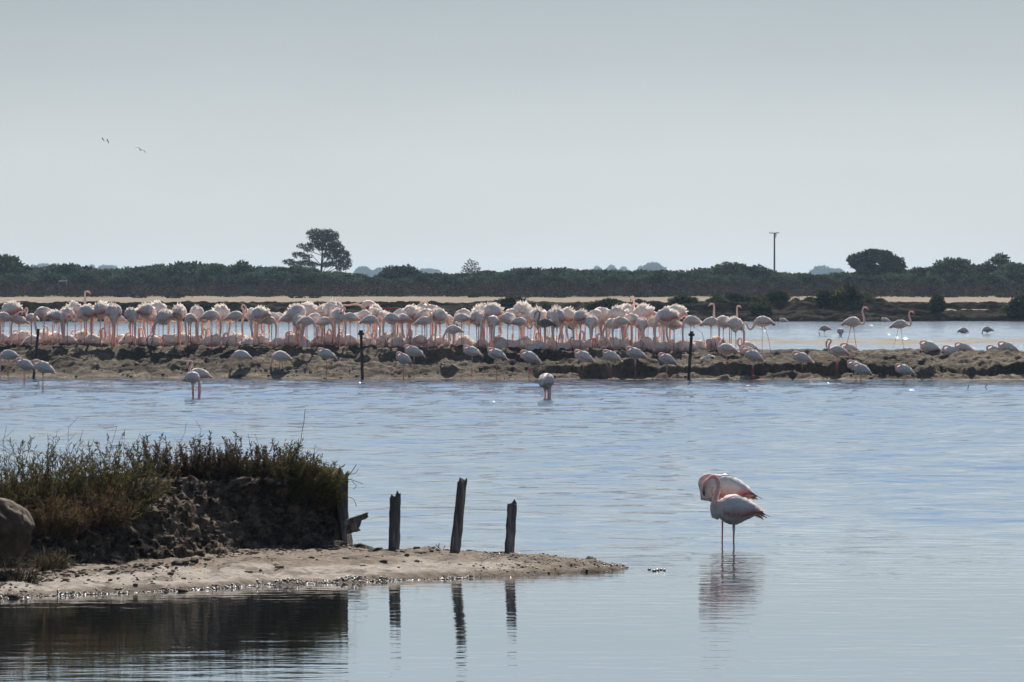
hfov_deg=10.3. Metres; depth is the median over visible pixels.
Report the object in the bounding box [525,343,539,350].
flamingo
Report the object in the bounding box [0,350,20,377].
flamingo
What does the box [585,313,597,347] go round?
flamingo
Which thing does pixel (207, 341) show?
flamingo
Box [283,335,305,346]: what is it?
flamingo
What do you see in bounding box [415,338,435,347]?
flamingo
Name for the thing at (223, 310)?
flamingo
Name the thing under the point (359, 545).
mud clod
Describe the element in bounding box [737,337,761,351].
flamingo
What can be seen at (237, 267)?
treeline tree
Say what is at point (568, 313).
flamingo
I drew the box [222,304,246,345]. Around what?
flamingo
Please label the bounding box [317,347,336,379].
flamingo
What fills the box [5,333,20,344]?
flamingo
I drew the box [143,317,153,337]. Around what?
flamingo
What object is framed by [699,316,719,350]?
flamingo
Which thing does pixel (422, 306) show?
flamingo
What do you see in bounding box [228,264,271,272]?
evergreen tree
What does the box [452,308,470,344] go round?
flamingo
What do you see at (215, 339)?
flamingo
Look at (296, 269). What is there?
treeline tree
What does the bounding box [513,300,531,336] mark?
flamingo
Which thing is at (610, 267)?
distant tree
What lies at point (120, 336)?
flamingo
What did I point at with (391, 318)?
flamingo
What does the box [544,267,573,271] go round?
evergreen tree
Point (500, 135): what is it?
sky
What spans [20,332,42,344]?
flamingo
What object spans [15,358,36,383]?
flamingo
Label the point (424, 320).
flamingo
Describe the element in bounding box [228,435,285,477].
seepweed
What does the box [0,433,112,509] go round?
saltbush
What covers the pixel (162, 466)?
seepweed
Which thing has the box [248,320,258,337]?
flamingo
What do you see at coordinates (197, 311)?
flamingo
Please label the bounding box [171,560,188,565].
mud clod
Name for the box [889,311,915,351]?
flamingo
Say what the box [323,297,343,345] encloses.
flamingo
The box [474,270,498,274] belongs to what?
evergreen tree
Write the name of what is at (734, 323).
flamingo
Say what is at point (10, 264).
treeline tree
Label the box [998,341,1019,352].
flamingo
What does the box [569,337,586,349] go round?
flamingo
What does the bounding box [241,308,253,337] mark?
flamingo
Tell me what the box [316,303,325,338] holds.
flamingo
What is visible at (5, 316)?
flamingo
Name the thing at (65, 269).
treeline tree
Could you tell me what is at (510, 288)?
scrub
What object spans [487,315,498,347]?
flamingo
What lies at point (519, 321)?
flamingo
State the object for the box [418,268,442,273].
distant tree
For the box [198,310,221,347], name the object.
flamingo
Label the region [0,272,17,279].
evergreen tree
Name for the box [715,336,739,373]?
flamingo
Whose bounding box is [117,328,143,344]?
flamingo
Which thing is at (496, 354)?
flamingo
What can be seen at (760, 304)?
bush
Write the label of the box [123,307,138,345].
flamingo
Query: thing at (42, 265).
distant tree
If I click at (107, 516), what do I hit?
saltbush
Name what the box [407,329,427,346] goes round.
flamingo
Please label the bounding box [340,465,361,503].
dead branch
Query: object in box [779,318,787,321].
flamingo
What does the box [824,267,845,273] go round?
distant tree
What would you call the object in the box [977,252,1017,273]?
treeline tree
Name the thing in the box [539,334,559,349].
flamingo
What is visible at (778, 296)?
bush
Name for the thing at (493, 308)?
flamingo
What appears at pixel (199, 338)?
flamingo
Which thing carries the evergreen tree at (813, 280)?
on the ground
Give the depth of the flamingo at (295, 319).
192.30 m
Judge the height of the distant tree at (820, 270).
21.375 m
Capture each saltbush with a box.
[0,426,67,511]
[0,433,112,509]
[18,426,162,510]
[23,492,94,537]
[50,430,178,508]
[53,485,142,529]
[109,494,151,523]
[239,435,324,487]
[267,445,351,499]
[312,484,347,507]
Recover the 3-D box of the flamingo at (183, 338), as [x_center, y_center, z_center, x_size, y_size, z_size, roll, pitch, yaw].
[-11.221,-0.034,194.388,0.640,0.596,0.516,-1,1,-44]
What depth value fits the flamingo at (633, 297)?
192.77 m
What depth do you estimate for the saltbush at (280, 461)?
67.04 m
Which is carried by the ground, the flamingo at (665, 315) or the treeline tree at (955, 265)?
the treeline tree at (955, 265)
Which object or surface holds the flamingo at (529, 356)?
on the island
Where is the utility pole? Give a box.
[774,232,776,271]
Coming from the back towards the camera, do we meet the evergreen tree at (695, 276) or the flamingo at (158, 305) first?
the evergreen tree at (695, 276)
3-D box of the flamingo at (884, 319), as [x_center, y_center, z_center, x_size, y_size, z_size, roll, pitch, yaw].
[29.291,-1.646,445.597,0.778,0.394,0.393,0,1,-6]
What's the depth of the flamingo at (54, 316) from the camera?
193.88 m
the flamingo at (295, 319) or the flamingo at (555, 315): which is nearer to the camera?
the flamingo at (555, 315)
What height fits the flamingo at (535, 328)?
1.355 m
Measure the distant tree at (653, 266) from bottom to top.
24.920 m
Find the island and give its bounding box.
[0,342,1023,380]
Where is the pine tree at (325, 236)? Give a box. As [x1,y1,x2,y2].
[281,227,352,271]
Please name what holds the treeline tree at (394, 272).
on the ground
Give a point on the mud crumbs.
(556, 362)
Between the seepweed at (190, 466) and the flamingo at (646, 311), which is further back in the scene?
the flamingo at (646, 311)
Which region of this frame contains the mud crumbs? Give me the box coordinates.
[13,349,999,379]
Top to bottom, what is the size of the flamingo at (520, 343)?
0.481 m
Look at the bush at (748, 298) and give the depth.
460.57 m
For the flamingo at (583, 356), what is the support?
on the island
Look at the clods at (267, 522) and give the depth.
66.00 m
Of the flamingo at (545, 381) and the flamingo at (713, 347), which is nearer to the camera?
the flamingo at (545, 381)
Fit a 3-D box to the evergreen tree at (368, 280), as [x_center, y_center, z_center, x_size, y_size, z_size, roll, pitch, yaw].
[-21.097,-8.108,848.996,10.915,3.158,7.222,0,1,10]
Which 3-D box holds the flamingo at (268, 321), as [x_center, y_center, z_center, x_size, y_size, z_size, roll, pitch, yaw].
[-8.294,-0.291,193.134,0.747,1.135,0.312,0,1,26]
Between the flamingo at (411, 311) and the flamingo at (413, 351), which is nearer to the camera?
the flamingo at (413, 351)
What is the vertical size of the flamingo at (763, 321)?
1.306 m
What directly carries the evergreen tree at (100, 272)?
on the ground
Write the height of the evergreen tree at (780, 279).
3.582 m
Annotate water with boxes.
[0,321,1023,681]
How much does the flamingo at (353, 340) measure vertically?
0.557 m
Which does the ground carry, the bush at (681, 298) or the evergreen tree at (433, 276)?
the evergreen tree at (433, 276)
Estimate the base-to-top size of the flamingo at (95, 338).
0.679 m
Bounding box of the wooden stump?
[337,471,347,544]
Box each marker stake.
[32,329,39,377]
[358,330,363,378]
[687,331,694,378]
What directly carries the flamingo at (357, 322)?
on the island
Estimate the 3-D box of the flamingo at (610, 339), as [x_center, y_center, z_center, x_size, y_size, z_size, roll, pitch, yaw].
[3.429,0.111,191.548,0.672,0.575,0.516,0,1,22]
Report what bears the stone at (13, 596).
on the sand spit
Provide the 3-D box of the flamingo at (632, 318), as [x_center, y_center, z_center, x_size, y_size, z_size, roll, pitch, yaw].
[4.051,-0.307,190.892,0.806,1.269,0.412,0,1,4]
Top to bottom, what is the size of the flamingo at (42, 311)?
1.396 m
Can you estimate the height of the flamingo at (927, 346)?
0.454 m
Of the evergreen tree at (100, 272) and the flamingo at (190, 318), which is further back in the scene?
the evergreen tree at (100, 272)
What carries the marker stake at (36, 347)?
on the island
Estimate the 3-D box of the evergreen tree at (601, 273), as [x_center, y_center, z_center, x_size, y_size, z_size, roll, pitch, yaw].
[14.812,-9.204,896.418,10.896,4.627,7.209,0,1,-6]
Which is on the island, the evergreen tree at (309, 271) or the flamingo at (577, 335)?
the flamingo at (577, 335)
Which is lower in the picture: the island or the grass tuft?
the grass tuft
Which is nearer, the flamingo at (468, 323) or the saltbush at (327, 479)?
the saltbush at (327, 479)
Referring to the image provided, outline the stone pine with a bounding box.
[846,248,907,276]
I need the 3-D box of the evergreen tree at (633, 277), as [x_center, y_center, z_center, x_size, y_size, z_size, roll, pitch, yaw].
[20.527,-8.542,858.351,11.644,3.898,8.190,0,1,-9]
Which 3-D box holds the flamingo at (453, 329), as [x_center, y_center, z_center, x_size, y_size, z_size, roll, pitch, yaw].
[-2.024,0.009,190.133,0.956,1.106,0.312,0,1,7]
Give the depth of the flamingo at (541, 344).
191.34 m
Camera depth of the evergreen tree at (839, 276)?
855.26 m
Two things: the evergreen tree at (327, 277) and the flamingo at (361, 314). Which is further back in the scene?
the evergreen tree at (327, 277)
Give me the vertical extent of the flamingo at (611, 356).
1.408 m
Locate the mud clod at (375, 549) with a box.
[368,547,383,551]
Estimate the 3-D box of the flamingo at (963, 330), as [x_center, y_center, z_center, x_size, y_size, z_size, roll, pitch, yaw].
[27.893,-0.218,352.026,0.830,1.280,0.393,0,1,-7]
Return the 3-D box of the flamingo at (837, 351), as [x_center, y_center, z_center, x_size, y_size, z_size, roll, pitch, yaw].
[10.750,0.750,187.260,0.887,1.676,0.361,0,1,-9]
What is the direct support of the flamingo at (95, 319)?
on the island
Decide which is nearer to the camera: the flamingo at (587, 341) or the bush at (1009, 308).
the flamingo at (587, 341)
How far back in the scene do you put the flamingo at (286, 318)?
193.10 m
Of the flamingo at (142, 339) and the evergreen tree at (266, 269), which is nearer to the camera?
the flamingo at (142, 339)
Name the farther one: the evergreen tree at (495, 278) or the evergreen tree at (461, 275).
the evergreen tree at (461, 275)
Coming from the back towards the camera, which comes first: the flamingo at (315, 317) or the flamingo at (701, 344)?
the flamingo at (315, 317)
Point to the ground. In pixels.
(280, 298)
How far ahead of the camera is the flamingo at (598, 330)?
192.48 m
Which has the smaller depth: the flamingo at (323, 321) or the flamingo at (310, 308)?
the flamingo at (323, 321)
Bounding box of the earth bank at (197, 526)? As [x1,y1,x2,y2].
[0,461,352,568]
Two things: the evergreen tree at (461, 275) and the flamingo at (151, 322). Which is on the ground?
the evergreen tree at (461, 275)
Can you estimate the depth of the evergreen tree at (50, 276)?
837.39 m
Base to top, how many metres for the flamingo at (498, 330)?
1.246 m
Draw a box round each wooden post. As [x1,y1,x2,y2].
[388,491,400,549]
[450,477,466,551]
[505,499,516,552]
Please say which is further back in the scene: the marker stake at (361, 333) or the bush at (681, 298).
the bush at (681, 298)
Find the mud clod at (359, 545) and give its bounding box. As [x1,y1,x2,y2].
[353,543,366,547]
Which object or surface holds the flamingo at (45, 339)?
on the island
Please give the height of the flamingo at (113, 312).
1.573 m
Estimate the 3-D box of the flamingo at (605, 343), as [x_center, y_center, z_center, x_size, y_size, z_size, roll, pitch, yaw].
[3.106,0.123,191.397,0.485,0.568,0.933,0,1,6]
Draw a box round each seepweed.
[109,423,187,479]
[151,434,221,479]
[188,421,261,481]
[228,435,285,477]
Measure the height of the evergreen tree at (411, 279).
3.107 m
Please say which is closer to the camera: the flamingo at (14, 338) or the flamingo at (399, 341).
the flamingo at (399, 341)
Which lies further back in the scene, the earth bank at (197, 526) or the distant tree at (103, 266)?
the distant tree at (103, 266)
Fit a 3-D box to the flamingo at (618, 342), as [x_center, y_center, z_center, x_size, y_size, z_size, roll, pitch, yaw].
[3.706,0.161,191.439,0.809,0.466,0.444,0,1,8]
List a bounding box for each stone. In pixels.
[7,594,19,597]
[176,588,187,591]
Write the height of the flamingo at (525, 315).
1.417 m
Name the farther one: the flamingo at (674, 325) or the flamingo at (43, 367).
the flamingo at (674, 325)
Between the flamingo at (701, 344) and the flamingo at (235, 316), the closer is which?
the flamingo at (701, 344)
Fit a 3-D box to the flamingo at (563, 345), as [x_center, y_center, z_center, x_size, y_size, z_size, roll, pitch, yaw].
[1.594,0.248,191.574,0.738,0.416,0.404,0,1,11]
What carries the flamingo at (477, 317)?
on the island
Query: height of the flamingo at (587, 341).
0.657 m
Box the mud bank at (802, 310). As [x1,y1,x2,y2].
[0,300,1023,321]
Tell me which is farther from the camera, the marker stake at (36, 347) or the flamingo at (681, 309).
the flamingo at (681, 309)
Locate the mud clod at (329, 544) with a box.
[314,540,347,548]
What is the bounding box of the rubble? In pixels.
[0,543,532,595]
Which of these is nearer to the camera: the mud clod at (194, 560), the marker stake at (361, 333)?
the mud clod at (194, 560)
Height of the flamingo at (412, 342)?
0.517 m
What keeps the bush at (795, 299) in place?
on the mud bank at (802, 310)
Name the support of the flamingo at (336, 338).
on the island
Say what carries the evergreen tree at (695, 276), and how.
on the ground
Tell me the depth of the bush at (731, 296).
460.73 m
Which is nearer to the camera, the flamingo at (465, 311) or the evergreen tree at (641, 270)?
the flamingo at (465, 311)
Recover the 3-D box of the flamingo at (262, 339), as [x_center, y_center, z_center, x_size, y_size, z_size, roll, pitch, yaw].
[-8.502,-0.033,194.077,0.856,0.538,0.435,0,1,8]
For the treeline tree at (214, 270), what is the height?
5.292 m
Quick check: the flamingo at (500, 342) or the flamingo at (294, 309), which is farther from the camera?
the flamingo at (294, 309)
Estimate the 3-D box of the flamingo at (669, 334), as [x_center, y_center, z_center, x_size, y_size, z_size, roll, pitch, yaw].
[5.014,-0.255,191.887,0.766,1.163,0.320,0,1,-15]
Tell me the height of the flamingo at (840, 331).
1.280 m
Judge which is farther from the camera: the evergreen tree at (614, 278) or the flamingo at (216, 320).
the evergreen tree at (614, 278)
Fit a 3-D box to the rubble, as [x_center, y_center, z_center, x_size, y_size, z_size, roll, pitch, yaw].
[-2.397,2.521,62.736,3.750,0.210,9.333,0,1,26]
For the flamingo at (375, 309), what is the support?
on the island
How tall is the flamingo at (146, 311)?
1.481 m
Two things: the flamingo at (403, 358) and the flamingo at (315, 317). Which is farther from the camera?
the flamingo at (315, 317)
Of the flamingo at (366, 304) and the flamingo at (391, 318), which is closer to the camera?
the flamingo at (391, 318)
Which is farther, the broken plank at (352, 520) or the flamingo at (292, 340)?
the flamingo at (292, 340)
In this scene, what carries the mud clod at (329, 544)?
on the sand spit
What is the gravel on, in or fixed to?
on the sand spit
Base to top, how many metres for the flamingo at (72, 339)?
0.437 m
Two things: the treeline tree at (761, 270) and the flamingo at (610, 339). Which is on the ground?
the treeline tree at (761, 270)
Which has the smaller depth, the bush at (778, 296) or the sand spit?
the sand spit
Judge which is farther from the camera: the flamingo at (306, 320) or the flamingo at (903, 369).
the flamingo at (306, 320)
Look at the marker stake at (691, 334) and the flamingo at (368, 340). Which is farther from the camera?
the flamingo at (368, 340)
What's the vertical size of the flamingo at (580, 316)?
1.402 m
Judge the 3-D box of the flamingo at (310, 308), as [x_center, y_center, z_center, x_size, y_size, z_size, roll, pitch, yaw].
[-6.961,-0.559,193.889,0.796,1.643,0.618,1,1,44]
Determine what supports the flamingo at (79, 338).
on the island
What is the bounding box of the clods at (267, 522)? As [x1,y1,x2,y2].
[0,478,334,567]
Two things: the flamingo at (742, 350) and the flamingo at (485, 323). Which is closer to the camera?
the flamingo at (742, 350)
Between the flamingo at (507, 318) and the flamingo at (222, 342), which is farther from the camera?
the flamingo at (222, 342)
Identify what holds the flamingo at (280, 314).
on the island
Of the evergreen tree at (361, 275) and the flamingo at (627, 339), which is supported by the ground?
the evergreen tree at (361, 275)
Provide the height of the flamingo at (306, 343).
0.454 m
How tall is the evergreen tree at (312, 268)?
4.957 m
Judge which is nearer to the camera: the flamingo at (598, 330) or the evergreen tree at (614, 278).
the flamingo at (598, 330)
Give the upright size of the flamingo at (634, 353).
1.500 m
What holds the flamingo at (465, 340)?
on the island
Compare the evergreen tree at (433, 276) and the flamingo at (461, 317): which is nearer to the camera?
the flamingo at (461, 317)
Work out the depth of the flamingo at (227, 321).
194.56 m
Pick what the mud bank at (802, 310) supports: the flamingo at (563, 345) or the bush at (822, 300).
the bush at (822, 300)
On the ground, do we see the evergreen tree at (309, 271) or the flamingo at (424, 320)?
the evergreen tree at (309, 271)
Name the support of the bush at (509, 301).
on the mud bank at (802, 310)
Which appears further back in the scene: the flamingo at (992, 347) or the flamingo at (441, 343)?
the flamingo at (441, 343)
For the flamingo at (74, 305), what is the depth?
195.26 m
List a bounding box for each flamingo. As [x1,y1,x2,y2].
[0,300,23,344]
[0,312,14,344]
[0,333,7,343]
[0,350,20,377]
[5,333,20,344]
[10,315,29,344]
[13,328,33,343]
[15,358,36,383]
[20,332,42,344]
[24,307,39,344]
[33,359,56,389]
[34,306,50,345]
[39,329,51,344]
[43,325,61,343]
[45,308,65,344]
[52,321,59,344]
[59,334,78,344]
[60,306,74,344]
[62,291,91,338]
[65,303,95,345]
[70,329,90,343]
[73,314,95,341]
[80,327,105,344]
[85,305,98,335]
[90,300,109,344]
[98,329,118,343]
[104,316,109,343]
[105,301,121,345]
[108,315,127,343]
[116,332,128,341]
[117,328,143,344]
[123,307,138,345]
[124,315,145,342]
[136,302,156,344]
[137,336,145,343]
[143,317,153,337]
[144,336,161,346]
[146,308,175,346]
[150,299,169,334]
[162,334,177,345]
[171,320,182,333]
[172,302,186,344]
[172,332,192,345]
[182,371,200,397]
[184,313,197,346]
[186,360,212,394]
[190,304,203,343]
[191,328,211,343]
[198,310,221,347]
[198,333,218,346]
[199,319,207,336]
[201,328,218,346]
[207,319,218,335]
[211,303,231,344]
[216,336,228,346]
[217,319,238,333]
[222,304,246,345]
[222,331,240,346]
[230,350,254,367]
[238,332,256,345]
[239,336,257,344]
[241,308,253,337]
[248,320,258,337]
[249,305,273,345]
[250,332,269,344]
[254,322,264,336]
[258,312,280,339]
[260,316,276,347]
[265,312,283,334]
[267,332,290,347]
[270,351,294,366]
[277,314,296,346]
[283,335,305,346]
[286,302,305,346]
[292,312,305,346]
[295,316,322,348]
[299,339,310,346]
[301,301,317,336]
[308,313,322,346]
[310,332,329,345]
[313,316,339,341]
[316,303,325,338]
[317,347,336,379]
[318,329,343,345]
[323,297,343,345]
[326,329,343,346]
[328,307,346,346]
[337,332,359,345]
[340,306,360,343]
[343,300,397,309]
[348,312,373,338]
[356,310,382,344]
[356,332,369,342]
[358,315,385,341]
[363,337,379,345]
[368,303,382,329]
[371,329,391,346]
[372,310,388,338]
[382,313,403,347]
[387,314,412,346]
[388,334,407,347]
[394,308,404,314]
[396,352,412,379]
[398,322,406,336]
[399,334,417,346]
[400,303,420,344]
[404,345,426,357]
[407,322,419,337]
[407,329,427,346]
[413,308,436,347]
[413,310,434,347]
[415,303,433,346]
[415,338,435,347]
[419,301,438,327]
[428,307,449,344]
[430,334,450,347]
[437,325,463,357]
[445,314,455,339]
[450,334,473,345]
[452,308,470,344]
[453,313,470,343]
[456,320,473,336]
[463,345,483,356]
[469,308,484,347]
[471,303,491,326]
[473,339,491,347]
[482,302,504,349]
[482,320,487,338]
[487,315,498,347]
[487,347,507,379]
[488,312,515,347]
[490,316,503,340]
[490,336,510,348]
[497,308,518,336]
[507,333,517,346]
[508,317,537,349]
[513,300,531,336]
[515,339,523,348]
[519,332,541,348]
[520,309,531,338]
[520,350,541,379]
[524,321,536,339]
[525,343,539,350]
[529,304,546,349]
[531,340,548,348]
[534,311,555,328]
[538,373,553,397]
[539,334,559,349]
[542,306,575,342]
[546,304,564,348]
[551,342,569,349]
[558,333,574,349]
[559,324,563,342]
[567,323,584,339]
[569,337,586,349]
[572,308,589,348]
[574,349,594,376]
[575,324,585,339]
[578,331,598,347]
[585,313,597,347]
[585,333,601,347]
[590,309,605,342]
[591,307,608,337]
[597,318,623,349]
[597,322,610,338]
[597,336,610,348]
[599,320,608,336]
[602,349,622,378]
[605,303,629,336]
[609,336,617,348]
[611,317,631,349]
[614,339,630,349]
[621,313,638,348]
[622,302,638,337]
[623,325,625,339]
[624,334,633,344]
[625,324,636,340]
[626,346,648,379]
[629,339,650,350]
[630,296,639,339]
[630,302,656,345]
[635,316,647,350]
[639,336,658,350]
[641,318,664,339]
[646,341,668,351]
[653,306,680,353]
[658,352,677,368]
[661,327,670,341]
[661,341,673,352]
[662,303,688,342]
[666,320,684,352]
[670,339,680,351]
[678,340,697,351]
[681,315,704,351]
[693,340,709,350]
[698,473,761,542]
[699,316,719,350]
[700,354,714,358]
[702,474,769,543]
[706,335,725,350]
[707,303,728,342]
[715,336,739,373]
[722,316,744,348]
[729,305,741,343]
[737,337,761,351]
[741,316,776,354]
[741,345,756,353]
[744,348,765,379]
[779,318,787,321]
[792,351,814,363]
[819,325,830,334]
[825,338,849,375]
[837,328,843,336]
[840,307,869,353]
[840,343,859,350]
[847,360,860,377]
[852,362,871,382]
[881,317,889,321]
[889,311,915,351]
[895,363,916,382]
[919,340,940,351]
[942,345,959,355]
[954,342,975,351]
[957,327,968,332]
[982,326,993,333]
[986,345,997,350]
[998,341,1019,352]
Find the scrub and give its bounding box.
[0,278,1023,297]
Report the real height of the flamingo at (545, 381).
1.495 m
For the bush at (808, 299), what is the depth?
460.72 m
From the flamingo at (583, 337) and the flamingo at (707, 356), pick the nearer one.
the flamingo at (707, 356)
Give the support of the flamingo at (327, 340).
on the island
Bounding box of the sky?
[0,0,1023,273]
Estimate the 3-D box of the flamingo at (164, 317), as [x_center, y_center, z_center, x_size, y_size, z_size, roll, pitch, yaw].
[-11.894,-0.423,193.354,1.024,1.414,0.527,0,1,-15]
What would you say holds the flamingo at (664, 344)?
on the island
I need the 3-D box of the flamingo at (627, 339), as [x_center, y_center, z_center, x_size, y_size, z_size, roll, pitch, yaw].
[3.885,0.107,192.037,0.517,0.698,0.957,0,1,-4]
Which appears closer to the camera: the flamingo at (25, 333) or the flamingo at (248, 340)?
the flamingo at (248, 340)
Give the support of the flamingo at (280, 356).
on the island
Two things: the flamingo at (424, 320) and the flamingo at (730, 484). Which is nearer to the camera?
the flamingo at (730, 484)
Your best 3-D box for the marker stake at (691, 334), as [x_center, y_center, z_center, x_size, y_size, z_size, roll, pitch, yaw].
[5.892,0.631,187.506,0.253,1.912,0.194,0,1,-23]
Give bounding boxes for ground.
[0,294,1018,310]
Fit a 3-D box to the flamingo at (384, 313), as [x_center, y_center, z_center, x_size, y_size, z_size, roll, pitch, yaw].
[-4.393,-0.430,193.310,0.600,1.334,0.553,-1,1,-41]
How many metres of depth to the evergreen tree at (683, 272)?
886.37 m
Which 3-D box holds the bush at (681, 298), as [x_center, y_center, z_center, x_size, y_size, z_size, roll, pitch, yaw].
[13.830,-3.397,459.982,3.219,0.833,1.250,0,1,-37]
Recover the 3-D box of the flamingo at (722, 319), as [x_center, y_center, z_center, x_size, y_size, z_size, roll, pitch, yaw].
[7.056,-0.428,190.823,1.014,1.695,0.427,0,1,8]
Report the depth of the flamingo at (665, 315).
190.65 m
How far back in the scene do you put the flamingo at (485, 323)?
192.90 m
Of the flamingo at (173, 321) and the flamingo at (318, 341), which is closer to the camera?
the flamingo at (318, 341)
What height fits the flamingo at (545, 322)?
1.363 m
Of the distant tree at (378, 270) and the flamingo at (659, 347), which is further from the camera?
the distant tree at (378, 270)
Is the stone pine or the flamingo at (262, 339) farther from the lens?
the stone pine
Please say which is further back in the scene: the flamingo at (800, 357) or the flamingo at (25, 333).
the flamingo at (25, 333)
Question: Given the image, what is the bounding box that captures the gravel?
[0,551,665,598]
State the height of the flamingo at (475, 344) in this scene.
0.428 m
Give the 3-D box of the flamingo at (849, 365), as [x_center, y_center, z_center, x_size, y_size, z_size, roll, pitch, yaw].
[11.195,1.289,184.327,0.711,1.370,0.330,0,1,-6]
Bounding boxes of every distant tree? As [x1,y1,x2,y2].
[37,263,48,267]
[97,264,116,269]
[352,266,376,277]
[374,267,382,274]
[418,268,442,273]
[606,265,616,270]
[642,262,666,270]
[807,265,830,274]
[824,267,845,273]
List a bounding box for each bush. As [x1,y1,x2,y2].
[0,552,45,582]
[486,296,538,308]
[581,298,631,309]
[632,298,647,307]
[667,294,697,303]
[704,295,730,302]
[721,293,744,302]
[730,294,754,302]
[747,294,772,315]
[762,290,790,302]
[790,297,800,301]
[801,297,813,302]
[813,289,835,308]
[829,282,864,305]
[862,292,876,302]
[875,298,888,302]
[927,293,946,313]
[1001,294,1023,314]
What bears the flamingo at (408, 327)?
on the island
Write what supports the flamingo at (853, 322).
on the island
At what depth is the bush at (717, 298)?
460.52 m
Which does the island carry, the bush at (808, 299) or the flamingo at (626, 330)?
the flamingo at (626, 330)
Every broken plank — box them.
[341,512,368,526]
[347,520,361,533]
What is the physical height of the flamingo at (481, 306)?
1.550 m
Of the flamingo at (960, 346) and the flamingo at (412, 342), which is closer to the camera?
the flamingo at (960, 346)
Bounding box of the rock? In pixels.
[0,498,34,564]
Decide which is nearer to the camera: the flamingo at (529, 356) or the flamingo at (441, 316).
the flamingo at (529, 356)
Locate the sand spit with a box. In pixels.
[0,544,626,598]
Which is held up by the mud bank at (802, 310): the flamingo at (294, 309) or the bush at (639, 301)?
the bush at (639, 301)
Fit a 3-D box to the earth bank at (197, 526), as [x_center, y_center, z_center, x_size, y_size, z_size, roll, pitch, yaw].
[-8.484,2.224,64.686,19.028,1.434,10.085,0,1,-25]
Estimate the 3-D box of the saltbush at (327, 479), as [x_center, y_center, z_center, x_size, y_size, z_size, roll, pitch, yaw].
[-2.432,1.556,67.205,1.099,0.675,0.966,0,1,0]
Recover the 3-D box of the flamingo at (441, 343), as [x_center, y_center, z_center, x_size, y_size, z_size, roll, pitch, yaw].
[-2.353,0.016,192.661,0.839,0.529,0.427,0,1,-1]
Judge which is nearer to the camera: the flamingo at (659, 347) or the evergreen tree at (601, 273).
the flamingo at (659, 347)
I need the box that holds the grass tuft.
[31,546,74,571]
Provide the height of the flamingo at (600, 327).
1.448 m
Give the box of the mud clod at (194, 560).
[189,558,198,563]
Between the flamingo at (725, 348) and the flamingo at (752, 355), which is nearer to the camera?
the flamingo at (752, 355)
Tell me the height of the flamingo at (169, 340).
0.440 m
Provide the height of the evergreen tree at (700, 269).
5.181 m
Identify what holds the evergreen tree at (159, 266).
on the ground
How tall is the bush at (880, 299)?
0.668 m
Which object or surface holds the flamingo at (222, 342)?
on the island
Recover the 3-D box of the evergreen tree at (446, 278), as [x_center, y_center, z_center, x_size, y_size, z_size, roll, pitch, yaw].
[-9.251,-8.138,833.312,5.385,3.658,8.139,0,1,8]
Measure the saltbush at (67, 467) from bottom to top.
1.174 m
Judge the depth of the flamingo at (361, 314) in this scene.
192.64 m
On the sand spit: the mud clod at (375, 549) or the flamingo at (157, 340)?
the mud clod at (375, 549)
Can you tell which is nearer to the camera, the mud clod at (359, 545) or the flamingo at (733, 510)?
the mud clod at (359, 545)
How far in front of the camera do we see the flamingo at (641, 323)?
190.60 m
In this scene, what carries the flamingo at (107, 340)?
on the island
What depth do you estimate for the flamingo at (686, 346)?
190.98 m
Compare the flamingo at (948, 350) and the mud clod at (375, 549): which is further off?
the flamingo at (948, 350)
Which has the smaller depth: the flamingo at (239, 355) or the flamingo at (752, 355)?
the flamingo at (752, 355)
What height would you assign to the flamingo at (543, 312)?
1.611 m
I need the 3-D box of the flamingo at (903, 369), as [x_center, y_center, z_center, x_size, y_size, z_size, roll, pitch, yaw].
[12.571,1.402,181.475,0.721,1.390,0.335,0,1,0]
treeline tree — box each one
[0,253,38,274]
[33,262,93,274]
[195,264,234,276]
[228,259,258,274]
[269,265,308,274]
[373,263,423,280]
[460,258,484,273]
[708,261,757,278]
[730,264,774,278]
[906,266,932,277]
[926,257,983,276]
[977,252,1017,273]
[994,262,1023,280]
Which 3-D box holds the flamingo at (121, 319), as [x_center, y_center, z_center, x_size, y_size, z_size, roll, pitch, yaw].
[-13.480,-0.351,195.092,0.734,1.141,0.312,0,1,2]
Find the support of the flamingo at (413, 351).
on the island
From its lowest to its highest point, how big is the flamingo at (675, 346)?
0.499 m
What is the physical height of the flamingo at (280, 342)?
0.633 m
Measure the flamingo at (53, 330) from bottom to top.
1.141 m
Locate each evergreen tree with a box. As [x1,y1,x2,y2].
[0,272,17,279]
[33,271,71,294]
[84,268,118,277]
[102,269,144,285]
[111,266,164,275]
[144,263,166,269]
[157,260,216,281]
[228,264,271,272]
[277,266,321,273]
[301,266,318,271]
[309,270,348,284]
[332,271,357,277]
[336,276,392,286]
[353,273,367,277]
[391,276,420,285]
[409,274,433,285]
[422,272,451,280]
[432,273,465,285]
[451,272,481,277]
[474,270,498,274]
[475,274,504,283]
[493,267,567,280]
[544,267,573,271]
[563,268,594,275]
[577,268,630,278]
[597,272,627,289]
[627,268,667,275]
[627,272,663,283]
[633,271,694,284]
[662,270,693,274]
[681,272,710,280]
[686,265,715,272]
[692,268,712,277]
[765,273,802,286]
[793,272,812,275]
[795,273,840,285]
[823,272,850,280]
[990,268,1023,282]
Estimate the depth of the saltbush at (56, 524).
62.89 m
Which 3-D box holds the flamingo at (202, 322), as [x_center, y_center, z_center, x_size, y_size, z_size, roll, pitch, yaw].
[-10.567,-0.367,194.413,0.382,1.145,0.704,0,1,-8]
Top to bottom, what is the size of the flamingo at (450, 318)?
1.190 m
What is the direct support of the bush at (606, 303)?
on the mud bank at (802, 310)
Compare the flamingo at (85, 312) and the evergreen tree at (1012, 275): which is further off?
the evergreen tree at (1012, 275)

